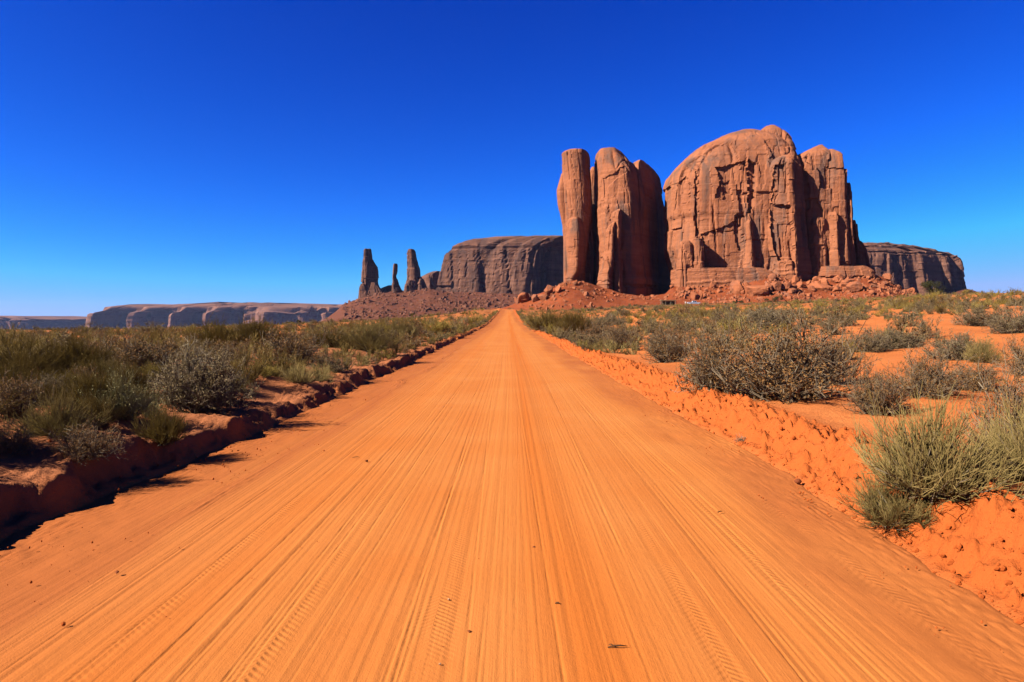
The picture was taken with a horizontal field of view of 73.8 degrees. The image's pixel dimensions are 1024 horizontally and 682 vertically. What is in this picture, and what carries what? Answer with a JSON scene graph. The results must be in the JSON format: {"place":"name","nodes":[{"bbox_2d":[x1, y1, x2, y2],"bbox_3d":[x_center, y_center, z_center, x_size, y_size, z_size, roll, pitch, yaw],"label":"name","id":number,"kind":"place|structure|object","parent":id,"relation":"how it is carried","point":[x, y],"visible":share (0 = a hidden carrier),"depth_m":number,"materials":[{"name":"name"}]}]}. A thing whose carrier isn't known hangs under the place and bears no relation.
{"place":"outdoors","nodes":[
{"label":"outdoors","id":0,"kind":"place"},
{"bbox_2d":[323,289,531,321],"bbox_3d":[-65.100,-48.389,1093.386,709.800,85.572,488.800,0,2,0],"label":"talus slope","id":1,"kind":"structure","parent":0,"point":[338,314],"depth_m":1094.87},
{"bbox_2d":[358,249,382,298],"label":"rock spire","id":2,"kind":"object","parent":1,"relation":"on","point":[369,285],"visible":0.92,"depth_m":1243.98,"materials":[{"name":"stone"}]},
{"bbox_2d":[392,263,402,292],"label":"rock spire","id":3,"kind":"object","parent":1,"relation":"on","point":[396,288],"visible":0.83,"depth_m":1249.45,"materials":[{"name":"stone"}]},
{"bbox_2d":[404,249,427,292],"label":"rock spire","id":4,"kind":"object","parent":1,"relation":"on","point":[415,281],"visible":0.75,"depth_m":1240.16,"materials":[{"name":"stone"}]},
{"bbox_2d":[342,288,532,320],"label":"scree","id":5,"kind":"structure","parent":1,"relation":"on","point":[465,305],"depth_m":1051.45,"materials":[{"name":"stone"}]},
{"bbox_2d":[421,235,562,293],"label":"mesa","id":6,"kind":"structure","parent":1,"relation":"on","point":[513,264],"depth_m":1316.25,"materials":[{"name":"stone"}]},
{"bbox_2d":[0,310,1023,681],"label":"road","id":7,"kind":"structure","parent":0,"point":[338,560],"depth_m":4.62,"materials":[{"name":"sand"}]},
{"bbox_2d":[0,293,1023,626],"bbox_3d":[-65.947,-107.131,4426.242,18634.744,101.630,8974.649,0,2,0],"label":"ground","id":8,"kind":"structure","parent":0,"point":[36,487],"depth_m":8.12,"materials":[{"name":"sand"}]},
{"bbox_2d":[0,380,33,422],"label":"broom bush","id":9,"kind":"object","parent":8,"relation":"on","point":[13,406],"visible":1,"depth_m":6.53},
{"bbox_2d":[0,356,38,387],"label":"broom bush","id":10,"kind":"object","parent":8,"relation":"on","point":[15,373],"visible":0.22,"depth_m":9.83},
{"bbox_2d":[0,418,42,456],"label":"sagebrush","id":11,"kind":"object","parent":8,"relation":"on","point":[14,443],"visible":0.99,"depth_m":6.54,"materials":[{"name":"green plant"}]},
{"bbox_2d":[0,319,47,354],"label":"broom bush","id":12,"kind":"object","parent":8,"relation":"on","point":[7,338],"visible":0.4,"depth_m":16.66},
{"bbox_2d":[0,364,56,419],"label":"blackbrush shrub","id":13,"kind":"object","parent":8,"relation":"on","point":[6,392],"visible":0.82,"depth_m":7.52,"materials":[{"name":"green plant"}]},
{"bbox_2d":[4,347,65,378],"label":"broom bush","id":14,"kind":"object","parent":8,"relation":"on","point":[34,365],"visible":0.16,"depth_m":11.25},
{"bbox_2d":[0,324,85,375],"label":"broom bush","id":15,"kind":"object","parent":8,"relation":"on","point":[42,359],"visible":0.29,"depth_m":11.90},
{"bbox_2d":[19,368,70,404],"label":"broom bush","id":16,"kind":"object","parent":8,"relation":"on","point":[47,387],"visible":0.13,"depth_m":8.50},
{"bbox_2d":[19,367,71,384],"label":"broom bush","id":17,"kind":"object","parent":8,"relation":"on","point":[44,372],"visible":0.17,"depth_m":10.75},
{"bbox_2d":[21,369,79,396],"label":"sagebrush","id":18,"kind":"object","parent":8,"relation":"on","point":[55,380],"visible":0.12,"depth_m":9.03,"materials":[{"name":"green plant"}]},
{"bbox_2d":[0,386,112,440],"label":"ephedra bush","id":19,"kind":"object","parent":8,"relation":"on","point":[55,418],"visible":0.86,"depth_m":7.11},
{"bbox_2d":[7,325,129,375],"bbox_3d":[-8.191,0.193,12.720,1.888,1.023,2.218,1,2,27],"label":"broom bush","id":20,"kind":"object","parent":8,"relation":"on","point":[76,349],"visible":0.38,"depth_m":12.61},
{"bbox_2d":[59,362,102,380],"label":"blackbrush shrub","id":21,"kind":"object","parent":8,"relation":"on","point":[78,372],"visible":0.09,"depth_m":11.19,"materials":[{"name":"green plant"}]},
{"bbox_2d":[54,355,116,379],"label":"broom bush","id":22,"kind":"object","parent":8,"relation":"on","point":[93,365],"visible":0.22,"depth_m":11.68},
{"bbox_2d":[56,368,115,393],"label":"broom bush","id":23,"kind":"object","parent":8,"relation":"on","point":[68,381],"visible":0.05,"depth_m":9.57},
{"bbox_2d":[38,416,135,466],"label":"blackbrush shrub","id":24,"kind":"object","parent":8,"relation":"on","point":[85,444],"visible":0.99,"depth_m":6.65,"materials":[{"name":"green plant"}]},
{"bbox_2d":[36,364,142,407],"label":"broom bush","id":25,"kind":"object","parent":8,"relation":"on","point":[97,385],"visible":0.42,"depth_m":8.47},
{"bbox_2d":[67,321,111,332],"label":"sagebrush","id":26,"kind":"object","parent":8,"relation":"on","point":[97,327],"visible":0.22,"depth_m":88.23,"materials":[{"name":"green plant"}]},
{"bbox_2d":[82,330,121,359],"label":"sagebrush","id":27,"kind":"object","parent":8,"relation":"on","point":[106,345],"visible":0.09,"depth_m":15.53,"materials":[{"name":"green plant"}]},
{"bbox_2d":[72,388,132,429],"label":"broom bush","id":28,"kind":"object","parent":8,"relation":"on","point":[96,405],"visible":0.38,"depth_m":8.03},
{"bbox_2d":[93,353,124,373],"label":"ephedra bush","id":29,"kind":"object","parent":8,"relation":"on","point":[111,363],"visible":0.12,"depth_m":12.26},
{"bbox_2d":[71,358,167,420],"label":"seed bush","id":30,"kind":"object","parent":8,"relation":"on","point":[134,402],"visible":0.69,"depth_m":8.60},
{"bbox_2d":[100,355,163,393],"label":"broom bush","id":31,"kind":"object","parent":8,"relation":"on","point":[139,375],"visible":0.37,"depth_m":10.78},
{"bbox_2d":[92,323,197,371],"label":"blackbrush shrub","id":32,"kind":"object","parent":8,"relation":"on","point":[136,349],"visible":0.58,"depth_m":14.09,"materials":[{"name":"green plant"}]},
{"bbox_2d":[128,383,162,408],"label":"broom bush","id":33,"kind":"object","parent":8,"relation":"on","point":[147,392],"visible":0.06,"depth_m":9.56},
{"bbox_2d":[130,321,169,332],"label":"sagebrush","id":34,"kind":"object","parent":8,"relation":"on","point":[142,328],"visible":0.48,"depth_m":77.48,"materials":[{"name":"green plant"}]},
{"bbox_2d":[138,398,168,418],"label":"seed bush","id":35,"kind":"object","parent":8,"relation":"on","point":[158,408],"visible":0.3,"depth_m":9.18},
{"bbox_2d":[131,330,175,353],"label":"broom bush","id":36,"kind":"object","parent":8,"relation":"on","point":[155,338],"visible":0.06,"depth_m":17.54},
{"bbox_2d":[127,395,191,446],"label":"broom bush","id":37,"kind":"object","parent":8,"relation":"on","point":[167,431],"visible":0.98,"depth_m":7.80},
{"bbox_2d":[141,360,180,384],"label":"rabbitbrush","id":38,"kind":"object","parent":8,"relation":"on","point":[150,368],"visible":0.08,"depth_m":12.52,"materials":[{"name":"green plant"}]},
{"bbox_2d":[0,302,341,329],"bbox_3d":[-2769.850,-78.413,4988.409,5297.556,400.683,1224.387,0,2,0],"label":"mesa","id":39,"kind":"structure","parent":8,"relation":"on","point":[175,315],"depth_m":4546.15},
{"bbox_2d":[172,333,209,358],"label":"sagebrush","id":40,"kind":"object","parent":8,"relation":"on","point":[203,344],"visible":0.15,"depth_m":16.84,"materials":[{"name":"green plant"}]},
{"bbox_2d":[142,335,244,399],"bbox_3d":[-5.129,0.452,11.192,1.721,1.175,1.603,2,3,44],"label":"shrub","id":41,"kind":"object","parent":8,"relation":"on","point":[197,353],"visible":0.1,"depth_m":11.04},
{"bbox_2d":[144,338,259,415],"bbox_3d":[-4.722,0.522,10.222,1.463,1.146,1.810,-1,2,-32],"label":"sagebrush","id":42,"kind":"object","parent":8,"relation":"on","point":[206,396],"visible":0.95,"depth_m":10.03,"materials":[{"name":"green plant"}]},
{"bbox_2d":[180,313,250,350],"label":"broom bush","id":43,"kind":"object","parent":8,"relation":"on","point":[219,330],"visible":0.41,"depth_m":24.29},
{"bbox_2d":[196,338,236,357],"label":"blackbrush shrub","id":44,"kind":"object","parent":8,"relation":"on","point":[224,346],"visible":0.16,"depth_m":16.42,"materials":[{"name":"green plant"}]},
{"bbox_2d":[195,346,246,368],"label":"sagebrush","id":45,"kind":"object","parent":8,"relation":"on","point":[209,356],"visible":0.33,"depth_m":14.06,"materials":[{"name":"green plant"}]},
{"bbox_2d":[216,340,252,363],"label":"blackbrush shrub","id":46,"kind":"object","parent":8,"relation":"on","point":[237,349],"visible":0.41,"depth_m":15.26,"materials":[{"name":"green plant"}]},
{"bbox_2d":[209,359,265,403],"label":"sagebrush","id":47,"kind":"object","parent":8,"relation":"on","point":[249,388],"visible":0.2,"depth_m":11.40,"materials":[{"name":"green plant"}]},
{"bbox_2d":[230,371,248,391],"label":"ephedra bush","id":48,"kind":"object","parent":8,"relation":"on","point":[242,386],"visible":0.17,"depth_m":12.54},
{"bbox_2d":[218,341,273,384],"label":"broom bush","id":49,"kind":"object","parent":8,"relation":"on","point":[244,368],"visible":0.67,"depth_m":13.20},
{"bbox_2d":[225,311,299,345],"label":"broom bush","id":50,"kind":"object","parent":8,"relation":"on","point":[249,330],"visible":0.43,"depth_m":25.37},
{"bbox_2d":[255,362,279,377],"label":"rabbitbrush","id":51,"kind":"object","parent":8,"relation":"on","point":[267,373],"visible":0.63,"depth_m":14.03,"materials":[{"name":"green plant"}]},
{"bbox_2d":[248,343,309,376],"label":"broom bush","id":52,"kind":"object","parent":8,"relation":"on","point":[280,361],"visible":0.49,"depth_m":15.20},
{"bbox_2d":[250,318,342,366],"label":"blackbrush shrub","id":53,"kind":"object","parent":8,"relation":"on","point":[306,351],"visible":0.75,"depth_m":17.33,"materials":[{"name":"green plant"}]},
{"bbox_2d":[277,358,323,384],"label":"ephedra bush","id":54,"kind":"object","parent":8,"relation":"on","point":[300,378],"visible":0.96,"depth_m":14.00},
{"bbox_2d":[308,357,334,377],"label":"ephedra bush","id":55,"kind":"object","parent":8,"relation":"on","point":[317,369],"visible":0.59,"depth_m":16.29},
{"bbox_2d":[311,370,333,382],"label":"ephedra bush","id":56,"kind":"object","parent":8,"relation":"on","point":[324,377],"visible":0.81,"depth_m":15.47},
{"bbox_2d":[293,324,359,347],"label":"broom bush","id":57,"kind":"object","parent":8,"relation":"on","point":[329,337],"visible":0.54,"depth_m":24.44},
{"bbox_2d":[314,354,354,372],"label":"sagebrush","id":58,"kind":"object","parent":8,"relation":"on","point":[333,367],"visible":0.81,"depth_m":17.09,"materials":[{"name":"green plant"}]},
{"bbox_2d":[327,318,406,352],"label":"ephedra bush","id":59,"kind":"object","parent":8,"relation":"on","point":[373,341],"visible":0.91,"depth_m":24.43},
{"bbox_2d":[385,313,423,339],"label":"ephedra bush","id":60,"kind":"object","parent":8,"relation":"on","point":[399,327],"visible":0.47,"depth_m":39.57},
{"bbox_2d":[410,317,427,336],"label":"blackbrush shrub","id":61,"kind":"object","parent":8,"relation":"on","point":[419,328],"visible":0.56,"depth_m":43.92,"materials":[{"name":"green plant"}]},
{"bbox_2d":[423,318,452,333],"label":"rabbitbrush","id":62,"kind":"object","parent":8,"relation":"on","point":[437,326],"visible":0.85,"depth_m":51.77,"materials":[{"name":"green plant"}]},
{"bbox_2d":[451,315,469,325],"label":"blackbrush shrub","id":63,"kind":"object","parent":8,"relation":"on","point":[465,320],"visible":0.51,"depth_m":71.57,"materials":[{"name":"green plant"}]},
{"bbox_2d":[463,312,483,324],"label":"rabbitbrush","id":64,"kind":"object","parent":8,"relation":"on","point":[472,320],"visible":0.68,"depth_m":87.28,"materials":[{"name":"green plant"}]},
{"bbox_2d":[0,287,1023,370],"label":"distant scrub","id":65,"kind":"object","parent":8,"relation":"on","point":[676,316],"visible":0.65,"depth_m":45.01,"materials":[{"name":"green plant"}]},
{"bbox_2d":[0,342,1023,649],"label":"soil crumbs","id":66,"kind":"object","parent":8,"relation":"on","point":[996,568],"visible":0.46,"depth_m":5.67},
{"bbox_2d":[519,309,547,330],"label":"ephedra bush","id":67,"kind":"object","parent":8,"relation":"on","point":[526,324],"visible":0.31,"depth_m":68.36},
{"bbox_2d":[524,304,566,331],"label":"broom bush","id":68,"kind":"object","parent":8,"relation":"on","point":[545,320],"visible":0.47,"depth_m":63.22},
{"bbox_2d":[548,306,598,332],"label":"broom bush","id":69,"kind":"object","parent":8,"relation":"on","point":[570,322],"visible":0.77,"depth_m":52.99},
{"bbox_2d":[570,315,618,342],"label":"blackbrush shrub","id":70,"kind":"object","parent":8,"relation":"on","point":[593,329],"visible":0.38,"depth_m":33.97,"materials":[{"name":"green plant"}]},
{"bbox_2d":[585,312,628,326],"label":"sagebrush","id":71,"kind":"object","parent":8,"relation":"on","point":[617,320],"visible":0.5,"depth_m":58.24,"materials":[{"name":"green plant"}]},
{"bbox_2d":[595,321,638,349],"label":"blackbrush shrub","id":72,"kind":"object","parent":8,"relation":"on","point":[620,340],"visible":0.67,"depth_m":28.18,"materials":[{"name":"green plant"}]},
{"bbox_2d":[660,300,675,304],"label":"shelter","id":73,"kind":"object","parent":8,"relation":"on","point":[667,302],"visible":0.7,"depth_m":310.15,"materials":[{"name":"brown wood"}]},
{"bbox_2d":[638,317,698,362],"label":"blackbrush shrub","id":74,"kind":"object","parent":8,"relation":"on","point":[668,351],"visible":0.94,"depth_m":19.51,"materials":[{"name":"green plant"}]},
{"bbox_2d":[670,314,759,393],"bbox_3d":[3.674,0.208,12.161,1.584,1.449,1.711,0,2,-13],"label":"blackbrush shrub","id":75,"kind":"object","parent":8,"relation":"on","point":[700,380],"visible":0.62,"depth_m":12.06,"materials":[{"name":"green plant"}]},
{"bbox_2d":[731,303,799,328],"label":"sagebrush","id":76,"kind":"object","parent":8,"relation":"on","point":[774,317],"visible":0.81,"depth_m":35.16,"materials":[{"name":"green plant"}]},
{"bbox_2d":[678,294,871,404],"bbox_3d":[4.416,0.133,11.344,2.752,1.787,2.897,2,3,45],"label":"blackbrush shrub","id":77,"kind":"object","parent":8,"relation":"on","point":[781,374],"visible":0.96,"depth_m":10.91,"materials":[{"name":"green plant"}]},
{"bbox_2d":[811,312,849,334],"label":"sagebrush","id":78,"kind":"object","parent":8,"relation":"on","point":[830,326],"visible":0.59,"depth_m":28.94,"materials":[{"name":"green plant"}]},
{"bbox_2d":[795,310,881,384],"bbox_3d":[6.332,0.159,13.324,1.685,1.561,1.479,-1,2,-32],"label":"blackbrush shrub","id":79,"kind":"object","parent":8,"relation":"on","point":[862,355],"visible":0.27,"depth_m":13.19,"materials":[{"name":"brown plant"}]},
{"bbox_2d":[836,326,900,352],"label":"sagebrush","id":80,"kind":"object","parent":8,"relation":"on","point":[871,345],"visible":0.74,"depth_m":19.55,"materials":[{"name":"green plant"}]},
{"bbox_2d":[840,354,918,415],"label":"blackbrush shrub","id":81,"kind":"object","parent":8,"relation":"on","point":[864,401],"visible":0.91,"depth_m":9.16,"materials":[{"name":"green plant"}]},
{"bbox_2d":[831,466,943,536],"bbox_3d":[3.038,1.209,5.312,1.106,0.465,0.871,0,2,-2],"label":"ephedra bush","id":82,"kind":"object","parent":8,"relation":"on","point":[880,509],"visible":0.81,"depth_m":5.23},
{"bbox_2d":[875,326,927,348],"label":"sagebrush","id":83,"kind":"object","parent":8,"relation":"on","point":[904,342],"visible":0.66,"depth_m":20.24,"materials":[{"name":"green plant"}]},
{"bbox_2d":[869,343,977,401],"bbox_3d":[6.145,0.444,10.253,1.437,0.870,1.591,-1,2,-18],"label":"blackbrush shrub","id":84,"kind":"object","parent":8,"relation":"on","point":[933,384],"visible":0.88,"depth_m":10.10,"materials":[{"name":"green plant"}]},
{"bbox_2d":[914,291,944,302],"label":"rabbitbrush","id":85,"kind":"object","parent":8,"relation":"on","point":[929,295],"visible":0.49,"depth_m":74.91,"materials":[{"name":"green plant"}]},
{"bbox_2d":[913,314,945,337],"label":"sagebrush","id":86,"kind":"object","parent":8,"relation":"on","point":[937,331],"visible":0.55,"depth_m":23.44,"materials":[{"name":"green plant"}]},
{"bbox_2d":[920,280,944,295],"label":"juniper tree","id":87,"kind":"object","parent":8,"relation":"on","point":[926,284],"visible":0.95,"depth_m":169.12,"materials":[{"name":"green plant"}]},
{"bbox_2d":[844,380,1023,509],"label":"ephedra bush","id":88,"kind":"object","parent":8,"relation":"on","point":[916,465],"visible":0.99,"depth_m":5.13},
{"bbox_2d":[914,328,999,360],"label":"sagebrush","id":89,"kind":"object","parent":8,"relation":"on","point":[958,346],"visible":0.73,"depth_m":16.27,"materials":[{"name":"green plant"}]},
{"bbox_2d":[935,351,1011,391],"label":"blackbrush shrub","id":90,"kind":"object","parent":8,"relation":"on","point":[973,384],"visible":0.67,"depth_m":11.60,"materials":[{"name":"green plant"}]},
{"bbox_2d":[950,306,1014,325],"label":"sagebrush","id":91,"kind":"object","parent":8,"relation":"on","point":[975,318],"visible":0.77,"depth_m":28.22,"materials":[{"name":"green plant"}]},
{"bbox_2d":[960,335,1006,363],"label":"ephedra bush","id":92,"kind":"object","parent":8,"relation":"on","point":[972,352],"visible":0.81,"depth_m":15.19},
{"bbox_2d":[944,391,1023,482],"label":"ephedra bush","id":93,"kind":"object","parent":8,"relation":"on","point":[1019,442],"visible":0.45,"depth_m":5.63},
{"bbox_2d":[956,347,1023,449],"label":"blackbrush shrub","id":94,"kind":"object","parent":8,"relation":"on","point":[998,395],"visible":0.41,"depth_m":6.54,"materials":[{"name":"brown plant"}]},
{"bbox_2d":[979,298,1023,333],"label":"sagebrush","id":95,"kind":"object","parent":8,"relation":"on","point":[1007,325],"visible":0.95,"depth_m":23.00,"materials":[{"name":"green plant"}]},
{"bbox_2d":[989,333,1023,376],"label":"blackbrush shrub","id":96,"kind":"object","parent":8,"relation":"on","point":[1019,355],"visible":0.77,"depth_m":13.26,"materials":[{"name":"brown plant"}]},
{"bbox_2d":[0,0,1023,316],"label":"sky","id":97,"kind":"structure","parent":0,"point":[152,151],"materials":[{"name":"blue"}]},
{"bbox_2d":[486,276,909,309],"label":"talus slope","id":98,"kind":"structure","parent":0,"point":[572,295],"depth_m":338.53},
{"bbox_2d":[518,292,529,302],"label":"boulder","id":99,"kind":"object","parent":98,"relation":"on","point":[523,297],"visible":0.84,"depth_m":355.40,"materials":[{"name":"stone"}]},
{"bbox_2d":[544,285,552,295],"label":"boulder","id":100,"kind":"object","parent":98,"relation":"on","point":[548,290],"visible":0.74,"depth_m":348.15,"materials":[{"name":"stone"}]},
{"bbox_2d":[557,148,595,284],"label":"rock spire","id":101,"kind":"object","parent":98,"relation":"on","point":[574,200],"visible":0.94,"depth_m":397.28,"materials":[{"name":"red stone"}]},
{"bbox_2d":[590,147,670,295],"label":"rock tower","id":102,"kind":"structure","parent":98,"relation":"on","point":[628,206],"depth_m":389.37,"materials":[{"name":"red stone"}]},
{"bbox_2d":[521,274,913,309],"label":"rubble","id":103,"kind":"object","parent":98,"relation":"on","point":[740,297],"visible":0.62,"depth_m":333.89,"materials":[{"name":"stone"}]},
{"bbox_2d":[730,280,744,293],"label":"boulder","id":104,"kind":"object","parent":98,"relation":"on","point":[736,286],"visible":0.72,"depth_m":334.43,"materials":[{"name":"stone"}]},
{"bbox_2d":[743,285,768,295],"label":"boulder","id":105,"kind":"object","parent":98,"relation":"on","point":[759,290],"visible":0.93,"depth_m":323.18,"materials":[{"name":"stone"}]},
{"bbox_2d":[663,125,876,286],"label":"butte","id":106,"kind":"object","parent":98,"relation":"on","point":[745,205],"visible":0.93,"depth_m":364.44,"materials":[{"name":"red stone"}]},
{"bbox_2d":[770,281,780,290],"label":"boulder","id":107,"kind":"object","parent":98,"relation":"on","point":[776,286],"visible":0.86,"depth_m":330.39,"materials":[{"name":"stone"}]},
{"bbox_2d":[809,282,832,290],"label":"boulder","id":108,"kind":"object","parent":98,"relation":"on","point":[820,287],"visible":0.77,"depth_m":343.79,"materials":[{"name":"stone"}]},
{"bbox_2d":[846,281,862,291],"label":"boulder","id":109,"kind":"object","parent":98,"relation":"on","point":[856,286],"visible":0.91,"depth_m":332.49,"materials":[{"name":"stone"}]},
{"bbox_2d":[945,288,983,293],"bbox_3d":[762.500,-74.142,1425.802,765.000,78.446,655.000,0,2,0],"label":"talus slope","id":110,"kind":"structure","parent":0,"point":[961,290],"depth_m":1455.26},
{"bbox_2d":[863,242,966,295],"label":"mesa","id":111,"kind":"structure","parent":110,"relation":"on","point":[905,266],"depth_m":1415.03,"materials":[{"name":"stone"}]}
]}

